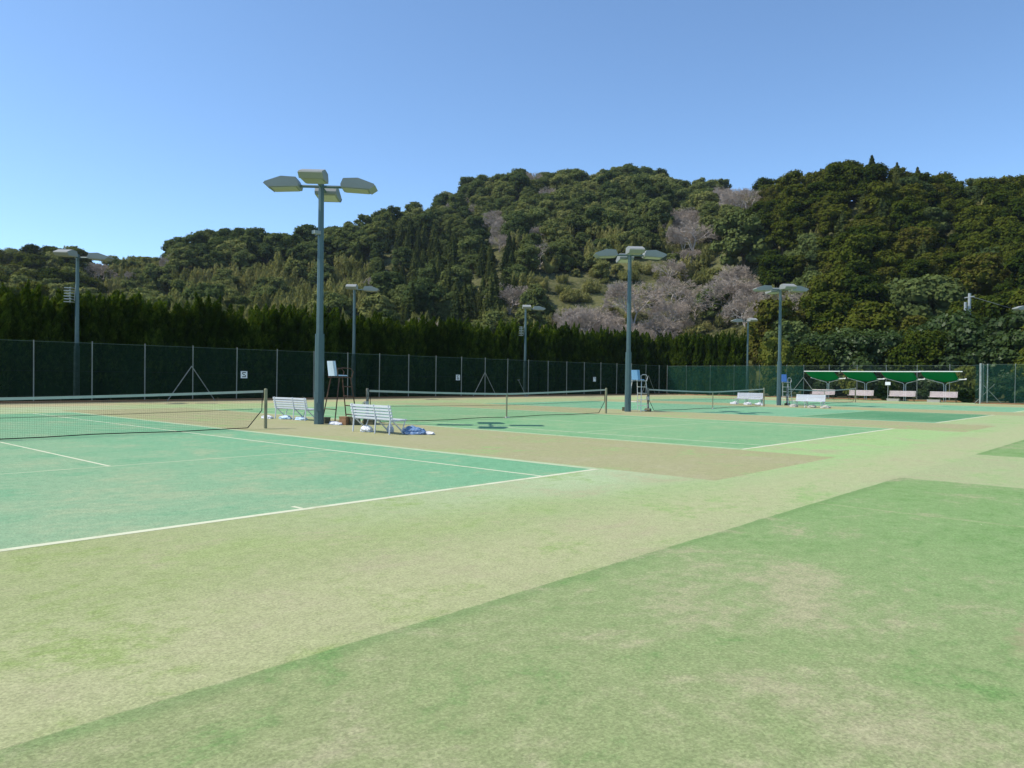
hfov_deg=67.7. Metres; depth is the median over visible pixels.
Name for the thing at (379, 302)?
evergreen tree
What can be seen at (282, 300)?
bamboo clump
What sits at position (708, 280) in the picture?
bamboo clump
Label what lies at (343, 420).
crate
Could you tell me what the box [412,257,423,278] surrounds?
cedar tree
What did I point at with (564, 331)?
juniper
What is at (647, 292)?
bamboo clump
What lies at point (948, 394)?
bench
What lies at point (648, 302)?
bamboo clump
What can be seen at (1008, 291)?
evergreen tree
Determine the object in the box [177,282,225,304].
evergreen tree
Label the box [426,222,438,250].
cedar tree
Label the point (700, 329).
bush
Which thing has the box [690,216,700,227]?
bare cherry tree
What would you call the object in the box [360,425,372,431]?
plastic bag
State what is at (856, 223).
evergreen tree
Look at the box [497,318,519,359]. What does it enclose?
juniper
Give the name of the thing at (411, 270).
cedar tree
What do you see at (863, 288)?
evergreen tree
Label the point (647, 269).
bamboo clump
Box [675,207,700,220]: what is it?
bare cherry tree
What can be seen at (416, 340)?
juniper
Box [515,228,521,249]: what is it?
cedar tree
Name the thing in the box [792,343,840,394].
evergreen tree
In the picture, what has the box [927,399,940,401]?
concrete block
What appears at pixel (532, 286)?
evergreen tree
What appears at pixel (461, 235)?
cedar tree
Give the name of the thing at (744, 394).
bench
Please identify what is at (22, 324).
juniper
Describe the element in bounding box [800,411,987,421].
court patch
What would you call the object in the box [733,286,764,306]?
bare cherry tree
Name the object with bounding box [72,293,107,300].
evergreen tree
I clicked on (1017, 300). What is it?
evergreen tree
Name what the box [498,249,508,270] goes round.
cedar tree
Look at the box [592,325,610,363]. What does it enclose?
juniper
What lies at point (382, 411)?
bench
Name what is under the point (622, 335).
juniper
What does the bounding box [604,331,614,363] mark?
juniper
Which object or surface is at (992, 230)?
evergreen tree
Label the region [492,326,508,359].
juniper
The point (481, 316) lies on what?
cedar tree
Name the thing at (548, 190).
bare cherry tree
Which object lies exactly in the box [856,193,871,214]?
cedar tree
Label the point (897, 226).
evergreen tree
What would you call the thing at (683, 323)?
bare cherry tree
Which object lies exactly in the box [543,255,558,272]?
bamboo clump
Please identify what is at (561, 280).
bamboo clump
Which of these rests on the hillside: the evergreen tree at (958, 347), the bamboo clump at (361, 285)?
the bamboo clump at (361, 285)
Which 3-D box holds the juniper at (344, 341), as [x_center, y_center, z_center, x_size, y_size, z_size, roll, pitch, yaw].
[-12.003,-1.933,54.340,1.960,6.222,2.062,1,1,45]
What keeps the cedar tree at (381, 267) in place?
on the hillside
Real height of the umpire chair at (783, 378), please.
1.933 m
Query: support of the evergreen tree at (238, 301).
on the hillside
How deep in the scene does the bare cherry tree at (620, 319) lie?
149.25 m
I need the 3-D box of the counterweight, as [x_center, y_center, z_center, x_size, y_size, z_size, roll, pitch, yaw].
[-5.799,1.119,23.626,0.254,0.188,0.254,1,0,30]
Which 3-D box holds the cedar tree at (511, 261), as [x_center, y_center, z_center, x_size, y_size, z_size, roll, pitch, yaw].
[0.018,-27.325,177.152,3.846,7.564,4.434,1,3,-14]
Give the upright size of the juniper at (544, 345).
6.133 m
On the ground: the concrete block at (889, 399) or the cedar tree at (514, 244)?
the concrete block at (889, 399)
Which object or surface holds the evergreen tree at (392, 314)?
on the hillside
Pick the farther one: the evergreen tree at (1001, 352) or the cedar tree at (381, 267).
the cedar tree at (381, 267)
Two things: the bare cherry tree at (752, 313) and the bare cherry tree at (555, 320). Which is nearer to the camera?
the bare cherry tree at (752, 313)
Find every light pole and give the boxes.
[53,249,113,342]
[263,169,377,423]
[345,284,379,353]
[519,305,544,360]
[593,246,666,411]
[731,318,757,392]
[753,284,808,404]
[1012,306,1023,310]
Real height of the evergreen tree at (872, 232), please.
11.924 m
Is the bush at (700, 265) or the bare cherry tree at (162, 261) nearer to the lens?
the bush at (700, 265)
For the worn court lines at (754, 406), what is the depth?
37.55 m
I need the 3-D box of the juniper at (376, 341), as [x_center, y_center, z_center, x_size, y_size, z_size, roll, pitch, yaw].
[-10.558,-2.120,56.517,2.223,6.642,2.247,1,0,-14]
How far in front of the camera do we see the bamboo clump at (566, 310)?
158.05 m
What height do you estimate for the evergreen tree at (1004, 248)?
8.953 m
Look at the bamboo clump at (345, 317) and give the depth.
119.93 m
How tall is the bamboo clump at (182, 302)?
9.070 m
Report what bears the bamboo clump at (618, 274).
on the hillside
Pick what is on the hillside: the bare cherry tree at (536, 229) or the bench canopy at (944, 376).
the bare cherry tree at (536, 229)
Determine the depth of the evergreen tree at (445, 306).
141.08 m
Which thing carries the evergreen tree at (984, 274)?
on the hillside
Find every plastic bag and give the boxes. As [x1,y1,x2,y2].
[261,415,273,418]
[278,415,291,418]
[295,417,307,419]
[329,421,341,424]
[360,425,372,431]
[425,431,434,434]
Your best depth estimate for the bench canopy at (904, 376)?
62.64 m
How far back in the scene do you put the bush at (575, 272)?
181.15 m
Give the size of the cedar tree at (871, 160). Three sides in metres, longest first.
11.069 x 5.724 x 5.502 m
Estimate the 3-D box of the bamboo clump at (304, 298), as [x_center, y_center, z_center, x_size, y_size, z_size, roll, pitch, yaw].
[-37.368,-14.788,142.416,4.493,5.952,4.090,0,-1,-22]
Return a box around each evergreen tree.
[0,287,38,301]
[9,281,50,296]
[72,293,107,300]
[126,287,164,302]
[146,295,175,312]
[167,278,197,295]
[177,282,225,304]
[202,296,227,311]
[222,287,247,301]
[223,295,251,311]
[250,287,275,305]
[304,290,331,310]
[312,292,356,318]
[356,286,370,295]
[357,293,396,319]
[368,271,407,298]
[377,308,401,323]
[387,285,406,311]
[401,277,446,318]
[433,299,463,322]
[436,264,473,288]
[440,291,460,300]
[466,284,477,299]
[470,310,518,333]
[482,286,507,308]
[515,305,550,329]
[518,287,555,316]
[525,283,549,300]
[694,285,731,322]
[708,209,777,269]
[744,297,805,366]
[757,254,800,298]
[758,318,815,364]
[758,336,800,395]
[764,221,798,254]
[781,331,821,394]
[783,250,792,255]
[788,217,814,239]
[789,233,823,265]
[790,254,809,276]
[790,270,827,309]
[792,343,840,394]
[797,292,850,330]
[801,251,819,271]
[804,237,832,266]
[807,270,856,298]
[810,195,833,223]
[813,322,841,334]
[815,330,887,397]
[816,203,853,235]
[817,250,831,270]
[819,263,832,273]
[825,234,883,282]
[828,237,844,253]
[834,326,881,395]
[836,224,887,258]
[837,260,870,281]
[838,300,901,333]
[842,274,893,310]
[843,219,871,228]
[851,214,872,223]
[861,180,902,214]
[862,329,919,397]
[863,216,889,234]
[872,200,894,218]
[872,233,897,255]
[873,249,906,274]
[877,266,898,284]
[878,231,898,251]
[881,329,950,398]
[882,273,969,326]
[886,200,929,234]
[889,215,915,237]
[891,226,939,260]
[891,259,931,279]
[896,182,932,205]
[896,314,928,335]
[897,194,931,209]
[904,308,980,338]
[909,220,944,251]
[916,256,943,274]
[921,252,946,274]
[922,321,996,387]
[923,207,954,237]
[933,247,955,265]
[940,251,982,275]
[945,233,966,252]
[945,300,967,315]
[950,221,987,246]
[952,252,1016,298]
[953,204,999,232]
[955,233,998,253]
[961,291,1014,323]
[971,328,1023,399]
[975,247,1003,264]
[978,192,1016,210]
[978,226,1004,244]
[979,307,1023,335]
[981,216,1021,245]
[985,241,1022,258]
[991,283,1016,294]
[994,198,1023,223]
[995,223,1023,245]
[996,191,1015,197]
[999,287,1022,294]
[1000,247,1023,275]
[1003,249,1023,290]
[1005,288,1023,313]
[1007,347,1023,384]
[1019,189,1023,221]
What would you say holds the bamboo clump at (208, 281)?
on the hillside
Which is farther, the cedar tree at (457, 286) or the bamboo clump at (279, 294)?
the cedar tree at (457, 286)
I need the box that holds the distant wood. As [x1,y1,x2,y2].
[0,159,1023,299]
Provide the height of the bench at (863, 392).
0.873 m
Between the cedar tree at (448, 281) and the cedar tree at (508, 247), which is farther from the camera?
the cedar tree at (508, 247)
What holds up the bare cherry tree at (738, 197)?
on the hillside
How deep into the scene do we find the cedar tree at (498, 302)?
140.00 m
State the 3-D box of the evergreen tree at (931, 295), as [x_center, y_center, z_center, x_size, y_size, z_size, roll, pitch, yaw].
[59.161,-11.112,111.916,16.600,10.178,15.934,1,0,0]
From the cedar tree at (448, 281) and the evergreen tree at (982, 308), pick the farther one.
the cedar tree at (448, 281)
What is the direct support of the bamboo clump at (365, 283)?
on the hillside
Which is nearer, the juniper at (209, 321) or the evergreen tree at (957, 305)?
the juniper at (209, 321)
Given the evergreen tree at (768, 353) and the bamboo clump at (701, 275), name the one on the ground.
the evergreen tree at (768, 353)
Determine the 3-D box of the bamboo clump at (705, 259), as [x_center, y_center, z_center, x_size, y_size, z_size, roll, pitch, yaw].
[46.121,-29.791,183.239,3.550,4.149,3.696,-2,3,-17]
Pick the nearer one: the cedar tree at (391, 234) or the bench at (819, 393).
the bench at (819, 393)
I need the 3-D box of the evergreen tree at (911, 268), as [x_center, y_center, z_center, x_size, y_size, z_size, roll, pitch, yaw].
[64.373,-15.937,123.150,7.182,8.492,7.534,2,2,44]
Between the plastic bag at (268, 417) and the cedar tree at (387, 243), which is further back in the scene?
the cedar tree at (387, 243)
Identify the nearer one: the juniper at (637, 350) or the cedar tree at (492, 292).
the juniper at (637, 350)
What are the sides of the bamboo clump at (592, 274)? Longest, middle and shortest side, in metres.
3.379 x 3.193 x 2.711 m
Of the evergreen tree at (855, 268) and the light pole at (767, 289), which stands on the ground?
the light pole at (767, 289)
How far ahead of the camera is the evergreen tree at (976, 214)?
136.80 m
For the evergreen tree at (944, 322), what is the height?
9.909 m
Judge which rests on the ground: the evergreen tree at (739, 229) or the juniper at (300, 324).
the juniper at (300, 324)
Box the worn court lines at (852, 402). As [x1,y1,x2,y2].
[654,398,990,411]
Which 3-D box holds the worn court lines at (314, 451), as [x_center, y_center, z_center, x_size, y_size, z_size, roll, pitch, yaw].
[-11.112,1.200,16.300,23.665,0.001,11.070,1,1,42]
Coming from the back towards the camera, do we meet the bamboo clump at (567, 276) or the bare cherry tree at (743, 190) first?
the bare cherry tree at (743, 190)
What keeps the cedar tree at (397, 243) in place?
on the hillside
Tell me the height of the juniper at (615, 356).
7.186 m
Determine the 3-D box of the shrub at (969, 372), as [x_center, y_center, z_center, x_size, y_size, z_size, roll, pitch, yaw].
[37.159,-0.087,62.872,3.103,2.929,2.775,1,0,7]
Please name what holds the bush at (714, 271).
on the hillside
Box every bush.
[569,268,581,276]
[610,264,625,273]
[690,325,707,337]
[691,261,705,269]
[707,268,722,280]
[722,328,738,333]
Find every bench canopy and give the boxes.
[804,371,845,398]
[841,371,884,399]
[879,371,925,400]
[919,371,966,401]
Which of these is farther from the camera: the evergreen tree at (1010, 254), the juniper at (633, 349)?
the evergreen tree at (1010, 254)
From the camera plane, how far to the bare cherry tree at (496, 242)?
205.79 m
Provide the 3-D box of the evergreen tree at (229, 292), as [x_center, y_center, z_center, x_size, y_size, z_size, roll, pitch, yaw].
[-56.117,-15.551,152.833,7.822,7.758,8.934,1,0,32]
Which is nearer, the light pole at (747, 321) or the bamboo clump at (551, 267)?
the light pole at (747, 321)
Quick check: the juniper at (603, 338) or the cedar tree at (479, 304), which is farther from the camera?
the cedar tree at (479, 304)
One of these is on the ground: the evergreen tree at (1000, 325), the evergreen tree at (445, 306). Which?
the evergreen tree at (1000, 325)
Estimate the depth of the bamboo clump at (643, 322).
154.83 m
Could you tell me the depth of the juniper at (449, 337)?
61.18 m
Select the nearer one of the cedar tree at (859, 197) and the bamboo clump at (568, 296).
the cedar tree at (859, 197)
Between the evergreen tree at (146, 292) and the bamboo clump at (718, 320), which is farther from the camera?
the bamboo clump at (718, 320)
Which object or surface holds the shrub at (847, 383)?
on the ground
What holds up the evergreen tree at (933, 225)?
on the hillside
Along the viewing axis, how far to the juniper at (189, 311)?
45.72 m
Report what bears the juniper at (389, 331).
on the ground
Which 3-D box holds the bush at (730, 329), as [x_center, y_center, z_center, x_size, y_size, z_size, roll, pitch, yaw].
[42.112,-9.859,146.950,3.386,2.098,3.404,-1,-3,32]
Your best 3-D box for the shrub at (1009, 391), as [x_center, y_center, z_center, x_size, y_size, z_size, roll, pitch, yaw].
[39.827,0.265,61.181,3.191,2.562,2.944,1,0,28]
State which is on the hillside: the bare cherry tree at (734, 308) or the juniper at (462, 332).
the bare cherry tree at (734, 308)
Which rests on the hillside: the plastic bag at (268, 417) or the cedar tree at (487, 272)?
the cedar tree at (487, 272)
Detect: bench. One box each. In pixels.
[273,397,313,420]
[350,403,406,434]
[734,393,762,403]
[794,394,825,406]
[811,389,834,397]
[848,390,873,399]
[889,391,915,401]
[929,391,957,402]
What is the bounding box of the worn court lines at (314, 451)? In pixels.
[6,412,595,473]
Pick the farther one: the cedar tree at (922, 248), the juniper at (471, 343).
the cedar tree at (922, 248)
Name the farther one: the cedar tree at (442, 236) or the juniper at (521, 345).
the cedar tree at (442, 236)
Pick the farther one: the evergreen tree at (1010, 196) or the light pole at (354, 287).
the evergreen tree at (1010, 196)
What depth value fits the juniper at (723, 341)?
79.33 m
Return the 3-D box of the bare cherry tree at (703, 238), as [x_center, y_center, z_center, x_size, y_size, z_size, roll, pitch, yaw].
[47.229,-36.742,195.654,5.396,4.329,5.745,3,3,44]
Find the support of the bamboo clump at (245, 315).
on the hillside
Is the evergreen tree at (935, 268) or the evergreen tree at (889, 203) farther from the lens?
the evergreen tree at (889, 203)
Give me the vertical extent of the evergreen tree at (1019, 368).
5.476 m
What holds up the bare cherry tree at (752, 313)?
on the hillside
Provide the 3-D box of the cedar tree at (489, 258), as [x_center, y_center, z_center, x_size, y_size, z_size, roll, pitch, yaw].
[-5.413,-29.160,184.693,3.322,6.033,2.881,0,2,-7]
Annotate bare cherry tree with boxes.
[83,262,118,280]
[121,271,141,279]
[159,254,169,265]
[482,214,502,230]
[483,212,500,228]
[484,283,527,313]
[489,233,506,251]
[490,210,502,215]
[490,218,509,233]
[490,231,500,241]
[523,242,554,268]
[525,172,541,179]
[529,225,545,235]
[538,187,554,193]
[550,303,598,325]
[557,308,605,333]
[561,305,618,334]
[567,303,615,326]
[589,321,618,332]
[597,315,625,329]
[600,279,665,330]
[603,310,622,320]
[609,323,650,336]
[632,316,682,336]
[639,327,656,340]
[647,298,688,323]
[648,299,690,332]
[651,259,688,283]
[651,279,702,304]
[652,324,678,334]
[655,276,680,296]
[659,329,678,338]
[665,207,693,225]
[665,218,718,252]
[669,230,698,248]
[671,319,694,332]
[672,216,691,230]
[672,250,691,258]
[674,215,697,230]
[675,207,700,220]
[676,297,702,319]
[680,247,700,262]
[686,233,705,245]
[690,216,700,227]
[692,274,762,310]
[703,264,759,300]
[713,188,728,201]
[717,302,747,324]
[718,188,762,209]
[722,299,755,325]
[731,187,753,195]
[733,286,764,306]
[735,280,760,301]
[742,302,757,319]
[756,291,786,304]
[787,286,806,309]
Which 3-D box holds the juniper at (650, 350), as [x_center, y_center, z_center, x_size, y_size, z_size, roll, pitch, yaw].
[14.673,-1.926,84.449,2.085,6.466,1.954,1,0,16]
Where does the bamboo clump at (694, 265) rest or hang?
on the hillside
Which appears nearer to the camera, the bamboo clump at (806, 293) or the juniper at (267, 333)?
the juniper at (267, 333)
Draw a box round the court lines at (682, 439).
[253,405,888,448]
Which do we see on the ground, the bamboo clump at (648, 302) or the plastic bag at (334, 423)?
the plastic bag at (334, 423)
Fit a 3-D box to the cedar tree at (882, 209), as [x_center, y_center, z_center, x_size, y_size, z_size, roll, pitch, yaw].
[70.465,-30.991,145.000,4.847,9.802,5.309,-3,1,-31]
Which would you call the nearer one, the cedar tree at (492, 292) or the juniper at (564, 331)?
the juniper at (564, 331)
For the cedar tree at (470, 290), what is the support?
on the hillside
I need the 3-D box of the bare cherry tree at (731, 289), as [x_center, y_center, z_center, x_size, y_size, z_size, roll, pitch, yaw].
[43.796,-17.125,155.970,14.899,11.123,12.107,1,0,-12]
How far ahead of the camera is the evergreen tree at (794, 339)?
83.45 m
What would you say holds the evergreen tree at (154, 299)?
on the hillside
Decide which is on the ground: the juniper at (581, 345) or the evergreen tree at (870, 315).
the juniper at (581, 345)
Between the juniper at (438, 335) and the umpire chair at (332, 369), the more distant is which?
the juniper at (438, 335)
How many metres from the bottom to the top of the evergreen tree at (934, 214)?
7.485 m
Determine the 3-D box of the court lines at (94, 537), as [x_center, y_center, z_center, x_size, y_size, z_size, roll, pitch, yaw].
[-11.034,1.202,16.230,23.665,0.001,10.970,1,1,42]
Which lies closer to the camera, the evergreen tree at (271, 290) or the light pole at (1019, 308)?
the light pole at (1019, 308)
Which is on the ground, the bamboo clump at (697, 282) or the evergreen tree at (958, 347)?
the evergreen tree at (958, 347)
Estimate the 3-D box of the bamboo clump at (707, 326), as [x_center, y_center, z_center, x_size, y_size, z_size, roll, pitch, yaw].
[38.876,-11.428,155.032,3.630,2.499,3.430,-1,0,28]
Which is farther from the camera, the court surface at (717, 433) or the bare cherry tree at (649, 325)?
the bare cherry tree at (649, 325)
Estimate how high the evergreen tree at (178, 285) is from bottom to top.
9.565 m
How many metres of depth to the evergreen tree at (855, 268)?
119.76 m
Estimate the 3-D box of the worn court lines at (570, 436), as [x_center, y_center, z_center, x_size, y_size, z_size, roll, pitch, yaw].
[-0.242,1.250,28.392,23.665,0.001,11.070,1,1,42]
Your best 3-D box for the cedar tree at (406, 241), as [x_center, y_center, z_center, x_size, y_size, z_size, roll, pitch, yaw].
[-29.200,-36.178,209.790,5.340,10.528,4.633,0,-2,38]
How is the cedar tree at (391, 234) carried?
on the hillside
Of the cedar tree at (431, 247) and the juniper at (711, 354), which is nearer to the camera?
the juniper at (711, 354)
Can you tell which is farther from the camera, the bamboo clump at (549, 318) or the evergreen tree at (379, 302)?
the bamboo clump at (549, 318)
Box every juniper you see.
[0,278,44,341]
[0,292,12,340]
[31,295,69,342]
[52,288,96,343]
[85,290,122,344]
[107,290,143,345]
[133,292,167,346]
[154,303,187,346]
[175,299,204,347]
[194,292,225,348]
[219,303,245,349]
[238,312,264,349]
[247,303,279,350]
[265,304,294,351]
[279,303,309,351]
[300,310,326,352]
[313,303,340,352]
[336,313,357,353]
[346,316,370,354]
[358,310,383,354]
[375,315,399,355]
[395,321,411,355]
[403,314,426,356]
[413,314,436,356]
[425,319,444,356]
[438,316,457,357]
[446,317,469,357]
[465,325,478,358]
[469,322,490,358]
[486,331,502,359]
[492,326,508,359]
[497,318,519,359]
[515,331,529,360]
[518,321,541,360]
[538,324,555,361]
[538,332,547,360]
[548,325,561,361]
[550,323,568,361]
[565,321,580,362]
[579,330,594,362]
[579,332,583,362]
[586,332,599,363]
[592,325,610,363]
[603,329,620,363]
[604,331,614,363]
[613,329,631,364]
[623,326,641,364]
[631,333,636,364]
[637,332,649,365]
[648,340,653,365]
[649,334,657,365]
[654,331,671,393]
[667,334,681,393]
[676,331,695,393]
[691,333,707,393]
[703,334,719,393]
[716,330,734,394]
[727,332,746,394]
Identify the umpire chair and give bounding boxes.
[324,361,355,421]
[631,370,647,410]
[781,374,792,404]
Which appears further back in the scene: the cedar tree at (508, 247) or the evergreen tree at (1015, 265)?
the cedar tree at (508, 247)
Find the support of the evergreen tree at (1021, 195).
on the hillside
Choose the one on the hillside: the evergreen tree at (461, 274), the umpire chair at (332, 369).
the evergreen tree at (461, 274)
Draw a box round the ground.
[0,394,1023,767]
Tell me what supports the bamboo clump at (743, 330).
on the hillside
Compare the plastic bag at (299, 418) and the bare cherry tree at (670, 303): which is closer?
the plastic bag at (299, 418)
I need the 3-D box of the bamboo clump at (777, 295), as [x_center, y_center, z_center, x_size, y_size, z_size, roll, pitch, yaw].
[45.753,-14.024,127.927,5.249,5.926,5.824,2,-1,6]
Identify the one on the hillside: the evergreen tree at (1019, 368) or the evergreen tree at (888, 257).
the evergreen tree at (888, 257)
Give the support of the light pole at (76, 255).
on the ground
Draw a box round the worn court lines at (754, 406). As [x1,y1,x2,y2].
[484,401,981,422]
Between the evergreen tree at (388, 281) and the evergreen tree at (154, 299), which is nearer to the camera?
the evergreen tree at (154, 299)
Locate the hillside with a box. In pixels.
[170,192,1004,399]
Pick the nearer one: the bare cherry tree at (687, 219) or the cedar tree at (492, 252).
the cedar tree at (492, 252)
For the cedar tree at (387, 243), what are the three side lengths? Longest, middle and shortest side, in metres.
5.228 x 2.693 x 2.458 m
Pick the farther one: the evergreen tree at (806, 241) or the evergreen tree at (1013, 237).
the evergreen tree at (806, 241)
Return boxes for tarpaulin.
[403,425,425,434]
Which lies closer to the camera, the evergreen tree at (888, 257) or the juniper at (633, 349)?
the juniper at (633, 349)
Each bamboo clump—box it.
[170,296,192,311]
[172,280,194,301]
[186,278,217,288]
[228,304,263,320]
[248,291,271,309]
[263,286,283,306]
[270,296,299,310]
[277,295,295,306]
[279,300,311,315]
[295,283,314,306]
[301,294,310,305]
[324,273,354,297]
[338,283,359,301]
[339,280,363,287]
[341,308,349,322]
[348,277,368,285]
[349,294,361,306]
[356,300,386,319]
[357,288,378,301]
[407,310,440,324]
[482,305,511,319]
[512,270,535,292]
[535,272,548,289]
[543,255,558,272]
[543,312,552,325]
[555,274,569,282]
[555,283,570,293]
[557,277,567,283]
[559,286,581,302]
[561,306,572,313]
[578,292,591,302]
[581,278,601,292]
[588,269,598,276]
[596,305,614,314]
[599,277,609,282]
[601,303,620,316]
[615,270,627,278]
[619,269,639,282]
[623,312,636,319]
[625,317,639,327]
[632,260,641,268]
[632,265,642,272]
[639,263,655,274]
[640,318,660,334]
[641,287,655,297]
[643,298,656,305]
[653,269,666,279]
[676,253,698,279]
[681,325,698,339]
[686,271,698,278]
[687,275,700,284]
[695,322,711,331]
[696,251,711,266]
[696,266,718,283]
[702,267,722,284]
[713,314,735,327]
[741,326,746,333]
[745,359,766,390]
[746,300,760,317]
[770,284,796,299]
[786,285,809,308]
[809,225,828,237]
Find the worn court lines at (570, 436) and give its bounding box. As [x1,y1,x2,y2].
[213,405,891,448]
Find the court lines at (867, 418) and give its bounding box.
[510,402,990,422]
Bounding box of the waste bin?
[363,415,376,424]
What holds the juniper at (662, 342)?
on the ground
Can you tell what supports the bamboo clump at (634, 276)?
on the hillside
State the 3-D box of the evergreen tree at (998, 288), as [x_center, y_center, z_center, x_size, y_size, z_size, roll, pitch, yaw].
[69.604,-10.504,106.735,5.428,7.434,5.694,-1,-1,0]
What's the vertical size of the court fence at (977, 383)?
3.089 m
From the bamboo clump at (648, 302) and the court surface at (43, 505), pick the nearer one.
the court surface at (43, 505)
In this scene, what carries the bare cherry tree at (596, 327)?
on the hillside
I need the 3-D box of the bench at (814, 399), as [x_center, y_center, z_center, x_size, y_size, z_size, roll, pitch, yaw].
[17.162,0.987,44.089,1.720,0.759,0.587,1,1,44]
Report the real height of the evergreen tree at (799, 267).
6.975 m
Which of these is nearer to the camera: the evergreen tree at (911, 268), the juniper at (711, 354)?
the juniper at (711, 354)
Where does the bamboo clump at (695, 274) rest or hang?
on the hillside
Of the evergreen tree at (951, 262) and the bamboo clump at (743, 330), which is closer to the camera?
the evergreen tree at (951, 262)
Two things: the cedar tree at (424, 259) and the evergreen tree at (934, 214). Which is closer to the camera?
the evergreen tree at (934, 214)
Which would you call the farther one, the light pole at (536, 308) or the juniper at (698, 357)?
the juniper at (698, 357)
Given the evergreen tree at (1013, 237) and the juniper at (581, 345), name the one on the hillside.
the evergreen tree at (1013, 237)
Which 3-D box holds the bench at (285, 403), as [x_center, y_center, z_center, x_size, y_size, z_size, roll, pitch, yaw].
[-7.214,0.815,25.439,1.720,0.759,0.587,1,1,36]
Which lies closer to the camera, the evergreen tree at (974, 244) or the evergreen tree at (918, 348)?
the evergreen tree at (918, 348)
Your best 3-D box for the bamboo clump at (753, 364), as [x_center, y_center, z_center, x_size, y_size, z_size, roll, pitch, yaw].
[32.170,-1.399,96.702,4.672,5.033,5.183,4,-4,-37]
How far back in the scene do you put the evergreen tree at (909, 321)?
87.60 m
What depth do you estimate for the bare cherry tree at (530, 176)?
291.64 m
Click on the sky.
(128, 127)
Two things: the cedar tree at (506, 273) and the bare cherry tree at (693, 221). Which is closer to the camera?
the cedar tree at (506, 273)
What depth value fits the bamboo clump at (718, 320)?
152.90 m
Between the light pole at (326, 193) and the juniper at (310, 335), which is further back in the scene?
the juniper at (310, 335)
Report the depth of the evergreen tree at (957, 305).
96.01 m
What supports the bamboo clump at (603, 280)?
on the hillside
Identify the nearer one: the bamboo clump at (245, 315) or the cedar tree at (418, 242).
the bamboo clump at (245, 315)
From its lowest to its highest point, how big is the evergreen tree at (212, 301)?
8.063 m
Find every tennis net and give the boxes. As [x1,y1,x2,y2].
[0,388,267,439]
[362,388,606,423]
[644,388,764,411]
[784,388,855,404]
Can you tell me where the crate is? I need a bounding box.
[339,416,348,424]
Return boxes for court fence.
[0,339,665,403]
[667,365,982,402]
[974,363,1023,404]
[975,364,986,403]
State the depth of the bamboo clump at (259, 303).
143.76 m
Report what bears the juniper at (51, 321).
on the ground
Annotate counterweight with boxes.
[324,417,330,422]
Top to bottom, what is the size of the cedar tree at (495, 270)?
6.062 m
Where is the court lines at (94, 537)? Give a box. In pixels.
[0,413,597,551]
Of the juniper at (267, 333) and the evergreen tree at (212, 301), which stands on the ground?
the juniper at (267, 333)
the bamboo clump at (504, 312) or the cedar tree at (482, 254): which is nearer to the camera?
the bamboo clump at (504, 312)
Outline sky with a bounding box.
[0,0,1023,264]
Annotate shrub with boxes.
[807,380,837,397]
[838,368,873,397]
[873,381,898,399]
[893,369,927,398]
[915,379,948,400]
[944,366,983,399]
[953,387,977,402]
[986,371,1023,402]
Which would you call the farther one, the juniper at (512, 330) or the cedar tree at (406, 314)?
the cedar tree at (406, 314)
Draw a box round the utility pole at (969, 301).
[964,293,1008,314]
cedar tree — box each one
[241,237,259,266]
[351,238,365,263]
[360,253,365,267]
[377,259,385,272]
[384,237,391,252]
[389,226,393,242]
[390,235,401,256]
[392,225,404,244]
[399,264,406,279]
[401,234,409,263]
[401,311,408,324]
[402,282,420,321]
[406,251,416,282]
[407,219,416,249]
[412,232,423,252]
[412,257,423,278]
[420,222,430,250]
[421,249,428,268]
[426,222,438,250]
[426,306,432,319]
[427,238,433,259]
[429,233,441,259]
[429,263,439,300]
[435,252,445,270]
[436,257,441,279]
[437,265,452,300]
[439,230,446,240]
[444,238,461,267]
[451,232,459,258]
[451,294,463,321]
[453,278,462,291]
[458,231,463,238]
[459,283,476,321]
[465,248,474,269]
[468,284,477,308]
[471,243,486,271]
[475,257,484,276]
[476,275,486,303]
[477,296,482,315]
[479,267,503,314]
[479,296,490,316]
[479,307,484,320]
[483,251,494,271]
[485,260,490,280]
[486,244,498,267]
[491,297,502,310]
[494,269,499,286]
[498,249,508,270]
[499,269,509,299]
[503,231,513,260]
[504,264,509,276]
[507,250,516,273]
[508,275,519,303]
[512,237,517,252]
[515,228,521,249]
[833,209,848,237]
[854,185,866,208]
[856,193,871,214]
[868,155,874,164]
[874,196,891,230]
[892,162,901,184]
[914,239,928,258]
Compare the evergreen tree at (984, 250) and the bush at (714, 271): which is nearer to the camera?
the evergreen tree at (984, 250)
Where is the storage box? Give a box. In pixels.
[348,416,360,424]
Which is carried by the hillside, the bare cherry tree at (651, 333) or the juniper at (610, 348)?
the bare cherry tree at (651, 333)
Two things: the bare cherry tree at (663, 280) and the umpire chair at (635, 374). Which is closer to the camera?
the umpire chair at (635, 374)
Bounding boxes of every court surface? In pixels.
[0,413,588,551]
[217,405,889,448]
[487,401,991,422]
[650,398,1023,411]
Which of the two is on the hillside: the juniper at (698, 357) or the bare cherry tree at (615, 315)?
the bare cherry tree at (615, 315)
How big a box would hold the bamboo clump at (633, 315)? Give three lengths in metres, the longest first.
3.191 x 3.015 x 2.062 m
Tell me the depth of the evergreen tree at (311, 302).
136.67 m
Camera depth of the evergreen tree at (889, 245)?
135.99 m
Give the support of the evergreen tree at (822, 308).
on the hillside
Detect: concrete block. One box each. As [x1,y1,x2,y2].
[886,398,899,400]
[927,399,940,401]
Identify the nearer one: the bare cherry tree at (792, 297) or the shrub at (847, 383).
the shrub at (847, 383)
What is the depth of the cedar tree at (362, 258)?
209.50 m
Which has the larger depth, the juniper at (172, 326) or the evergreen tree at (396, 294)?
the evergreen tree at (396, 294)
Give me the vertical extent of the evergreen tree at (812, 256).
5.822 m
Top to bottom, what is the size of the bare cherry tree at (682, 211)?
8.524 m
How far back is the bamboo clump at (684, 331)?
150.38 m

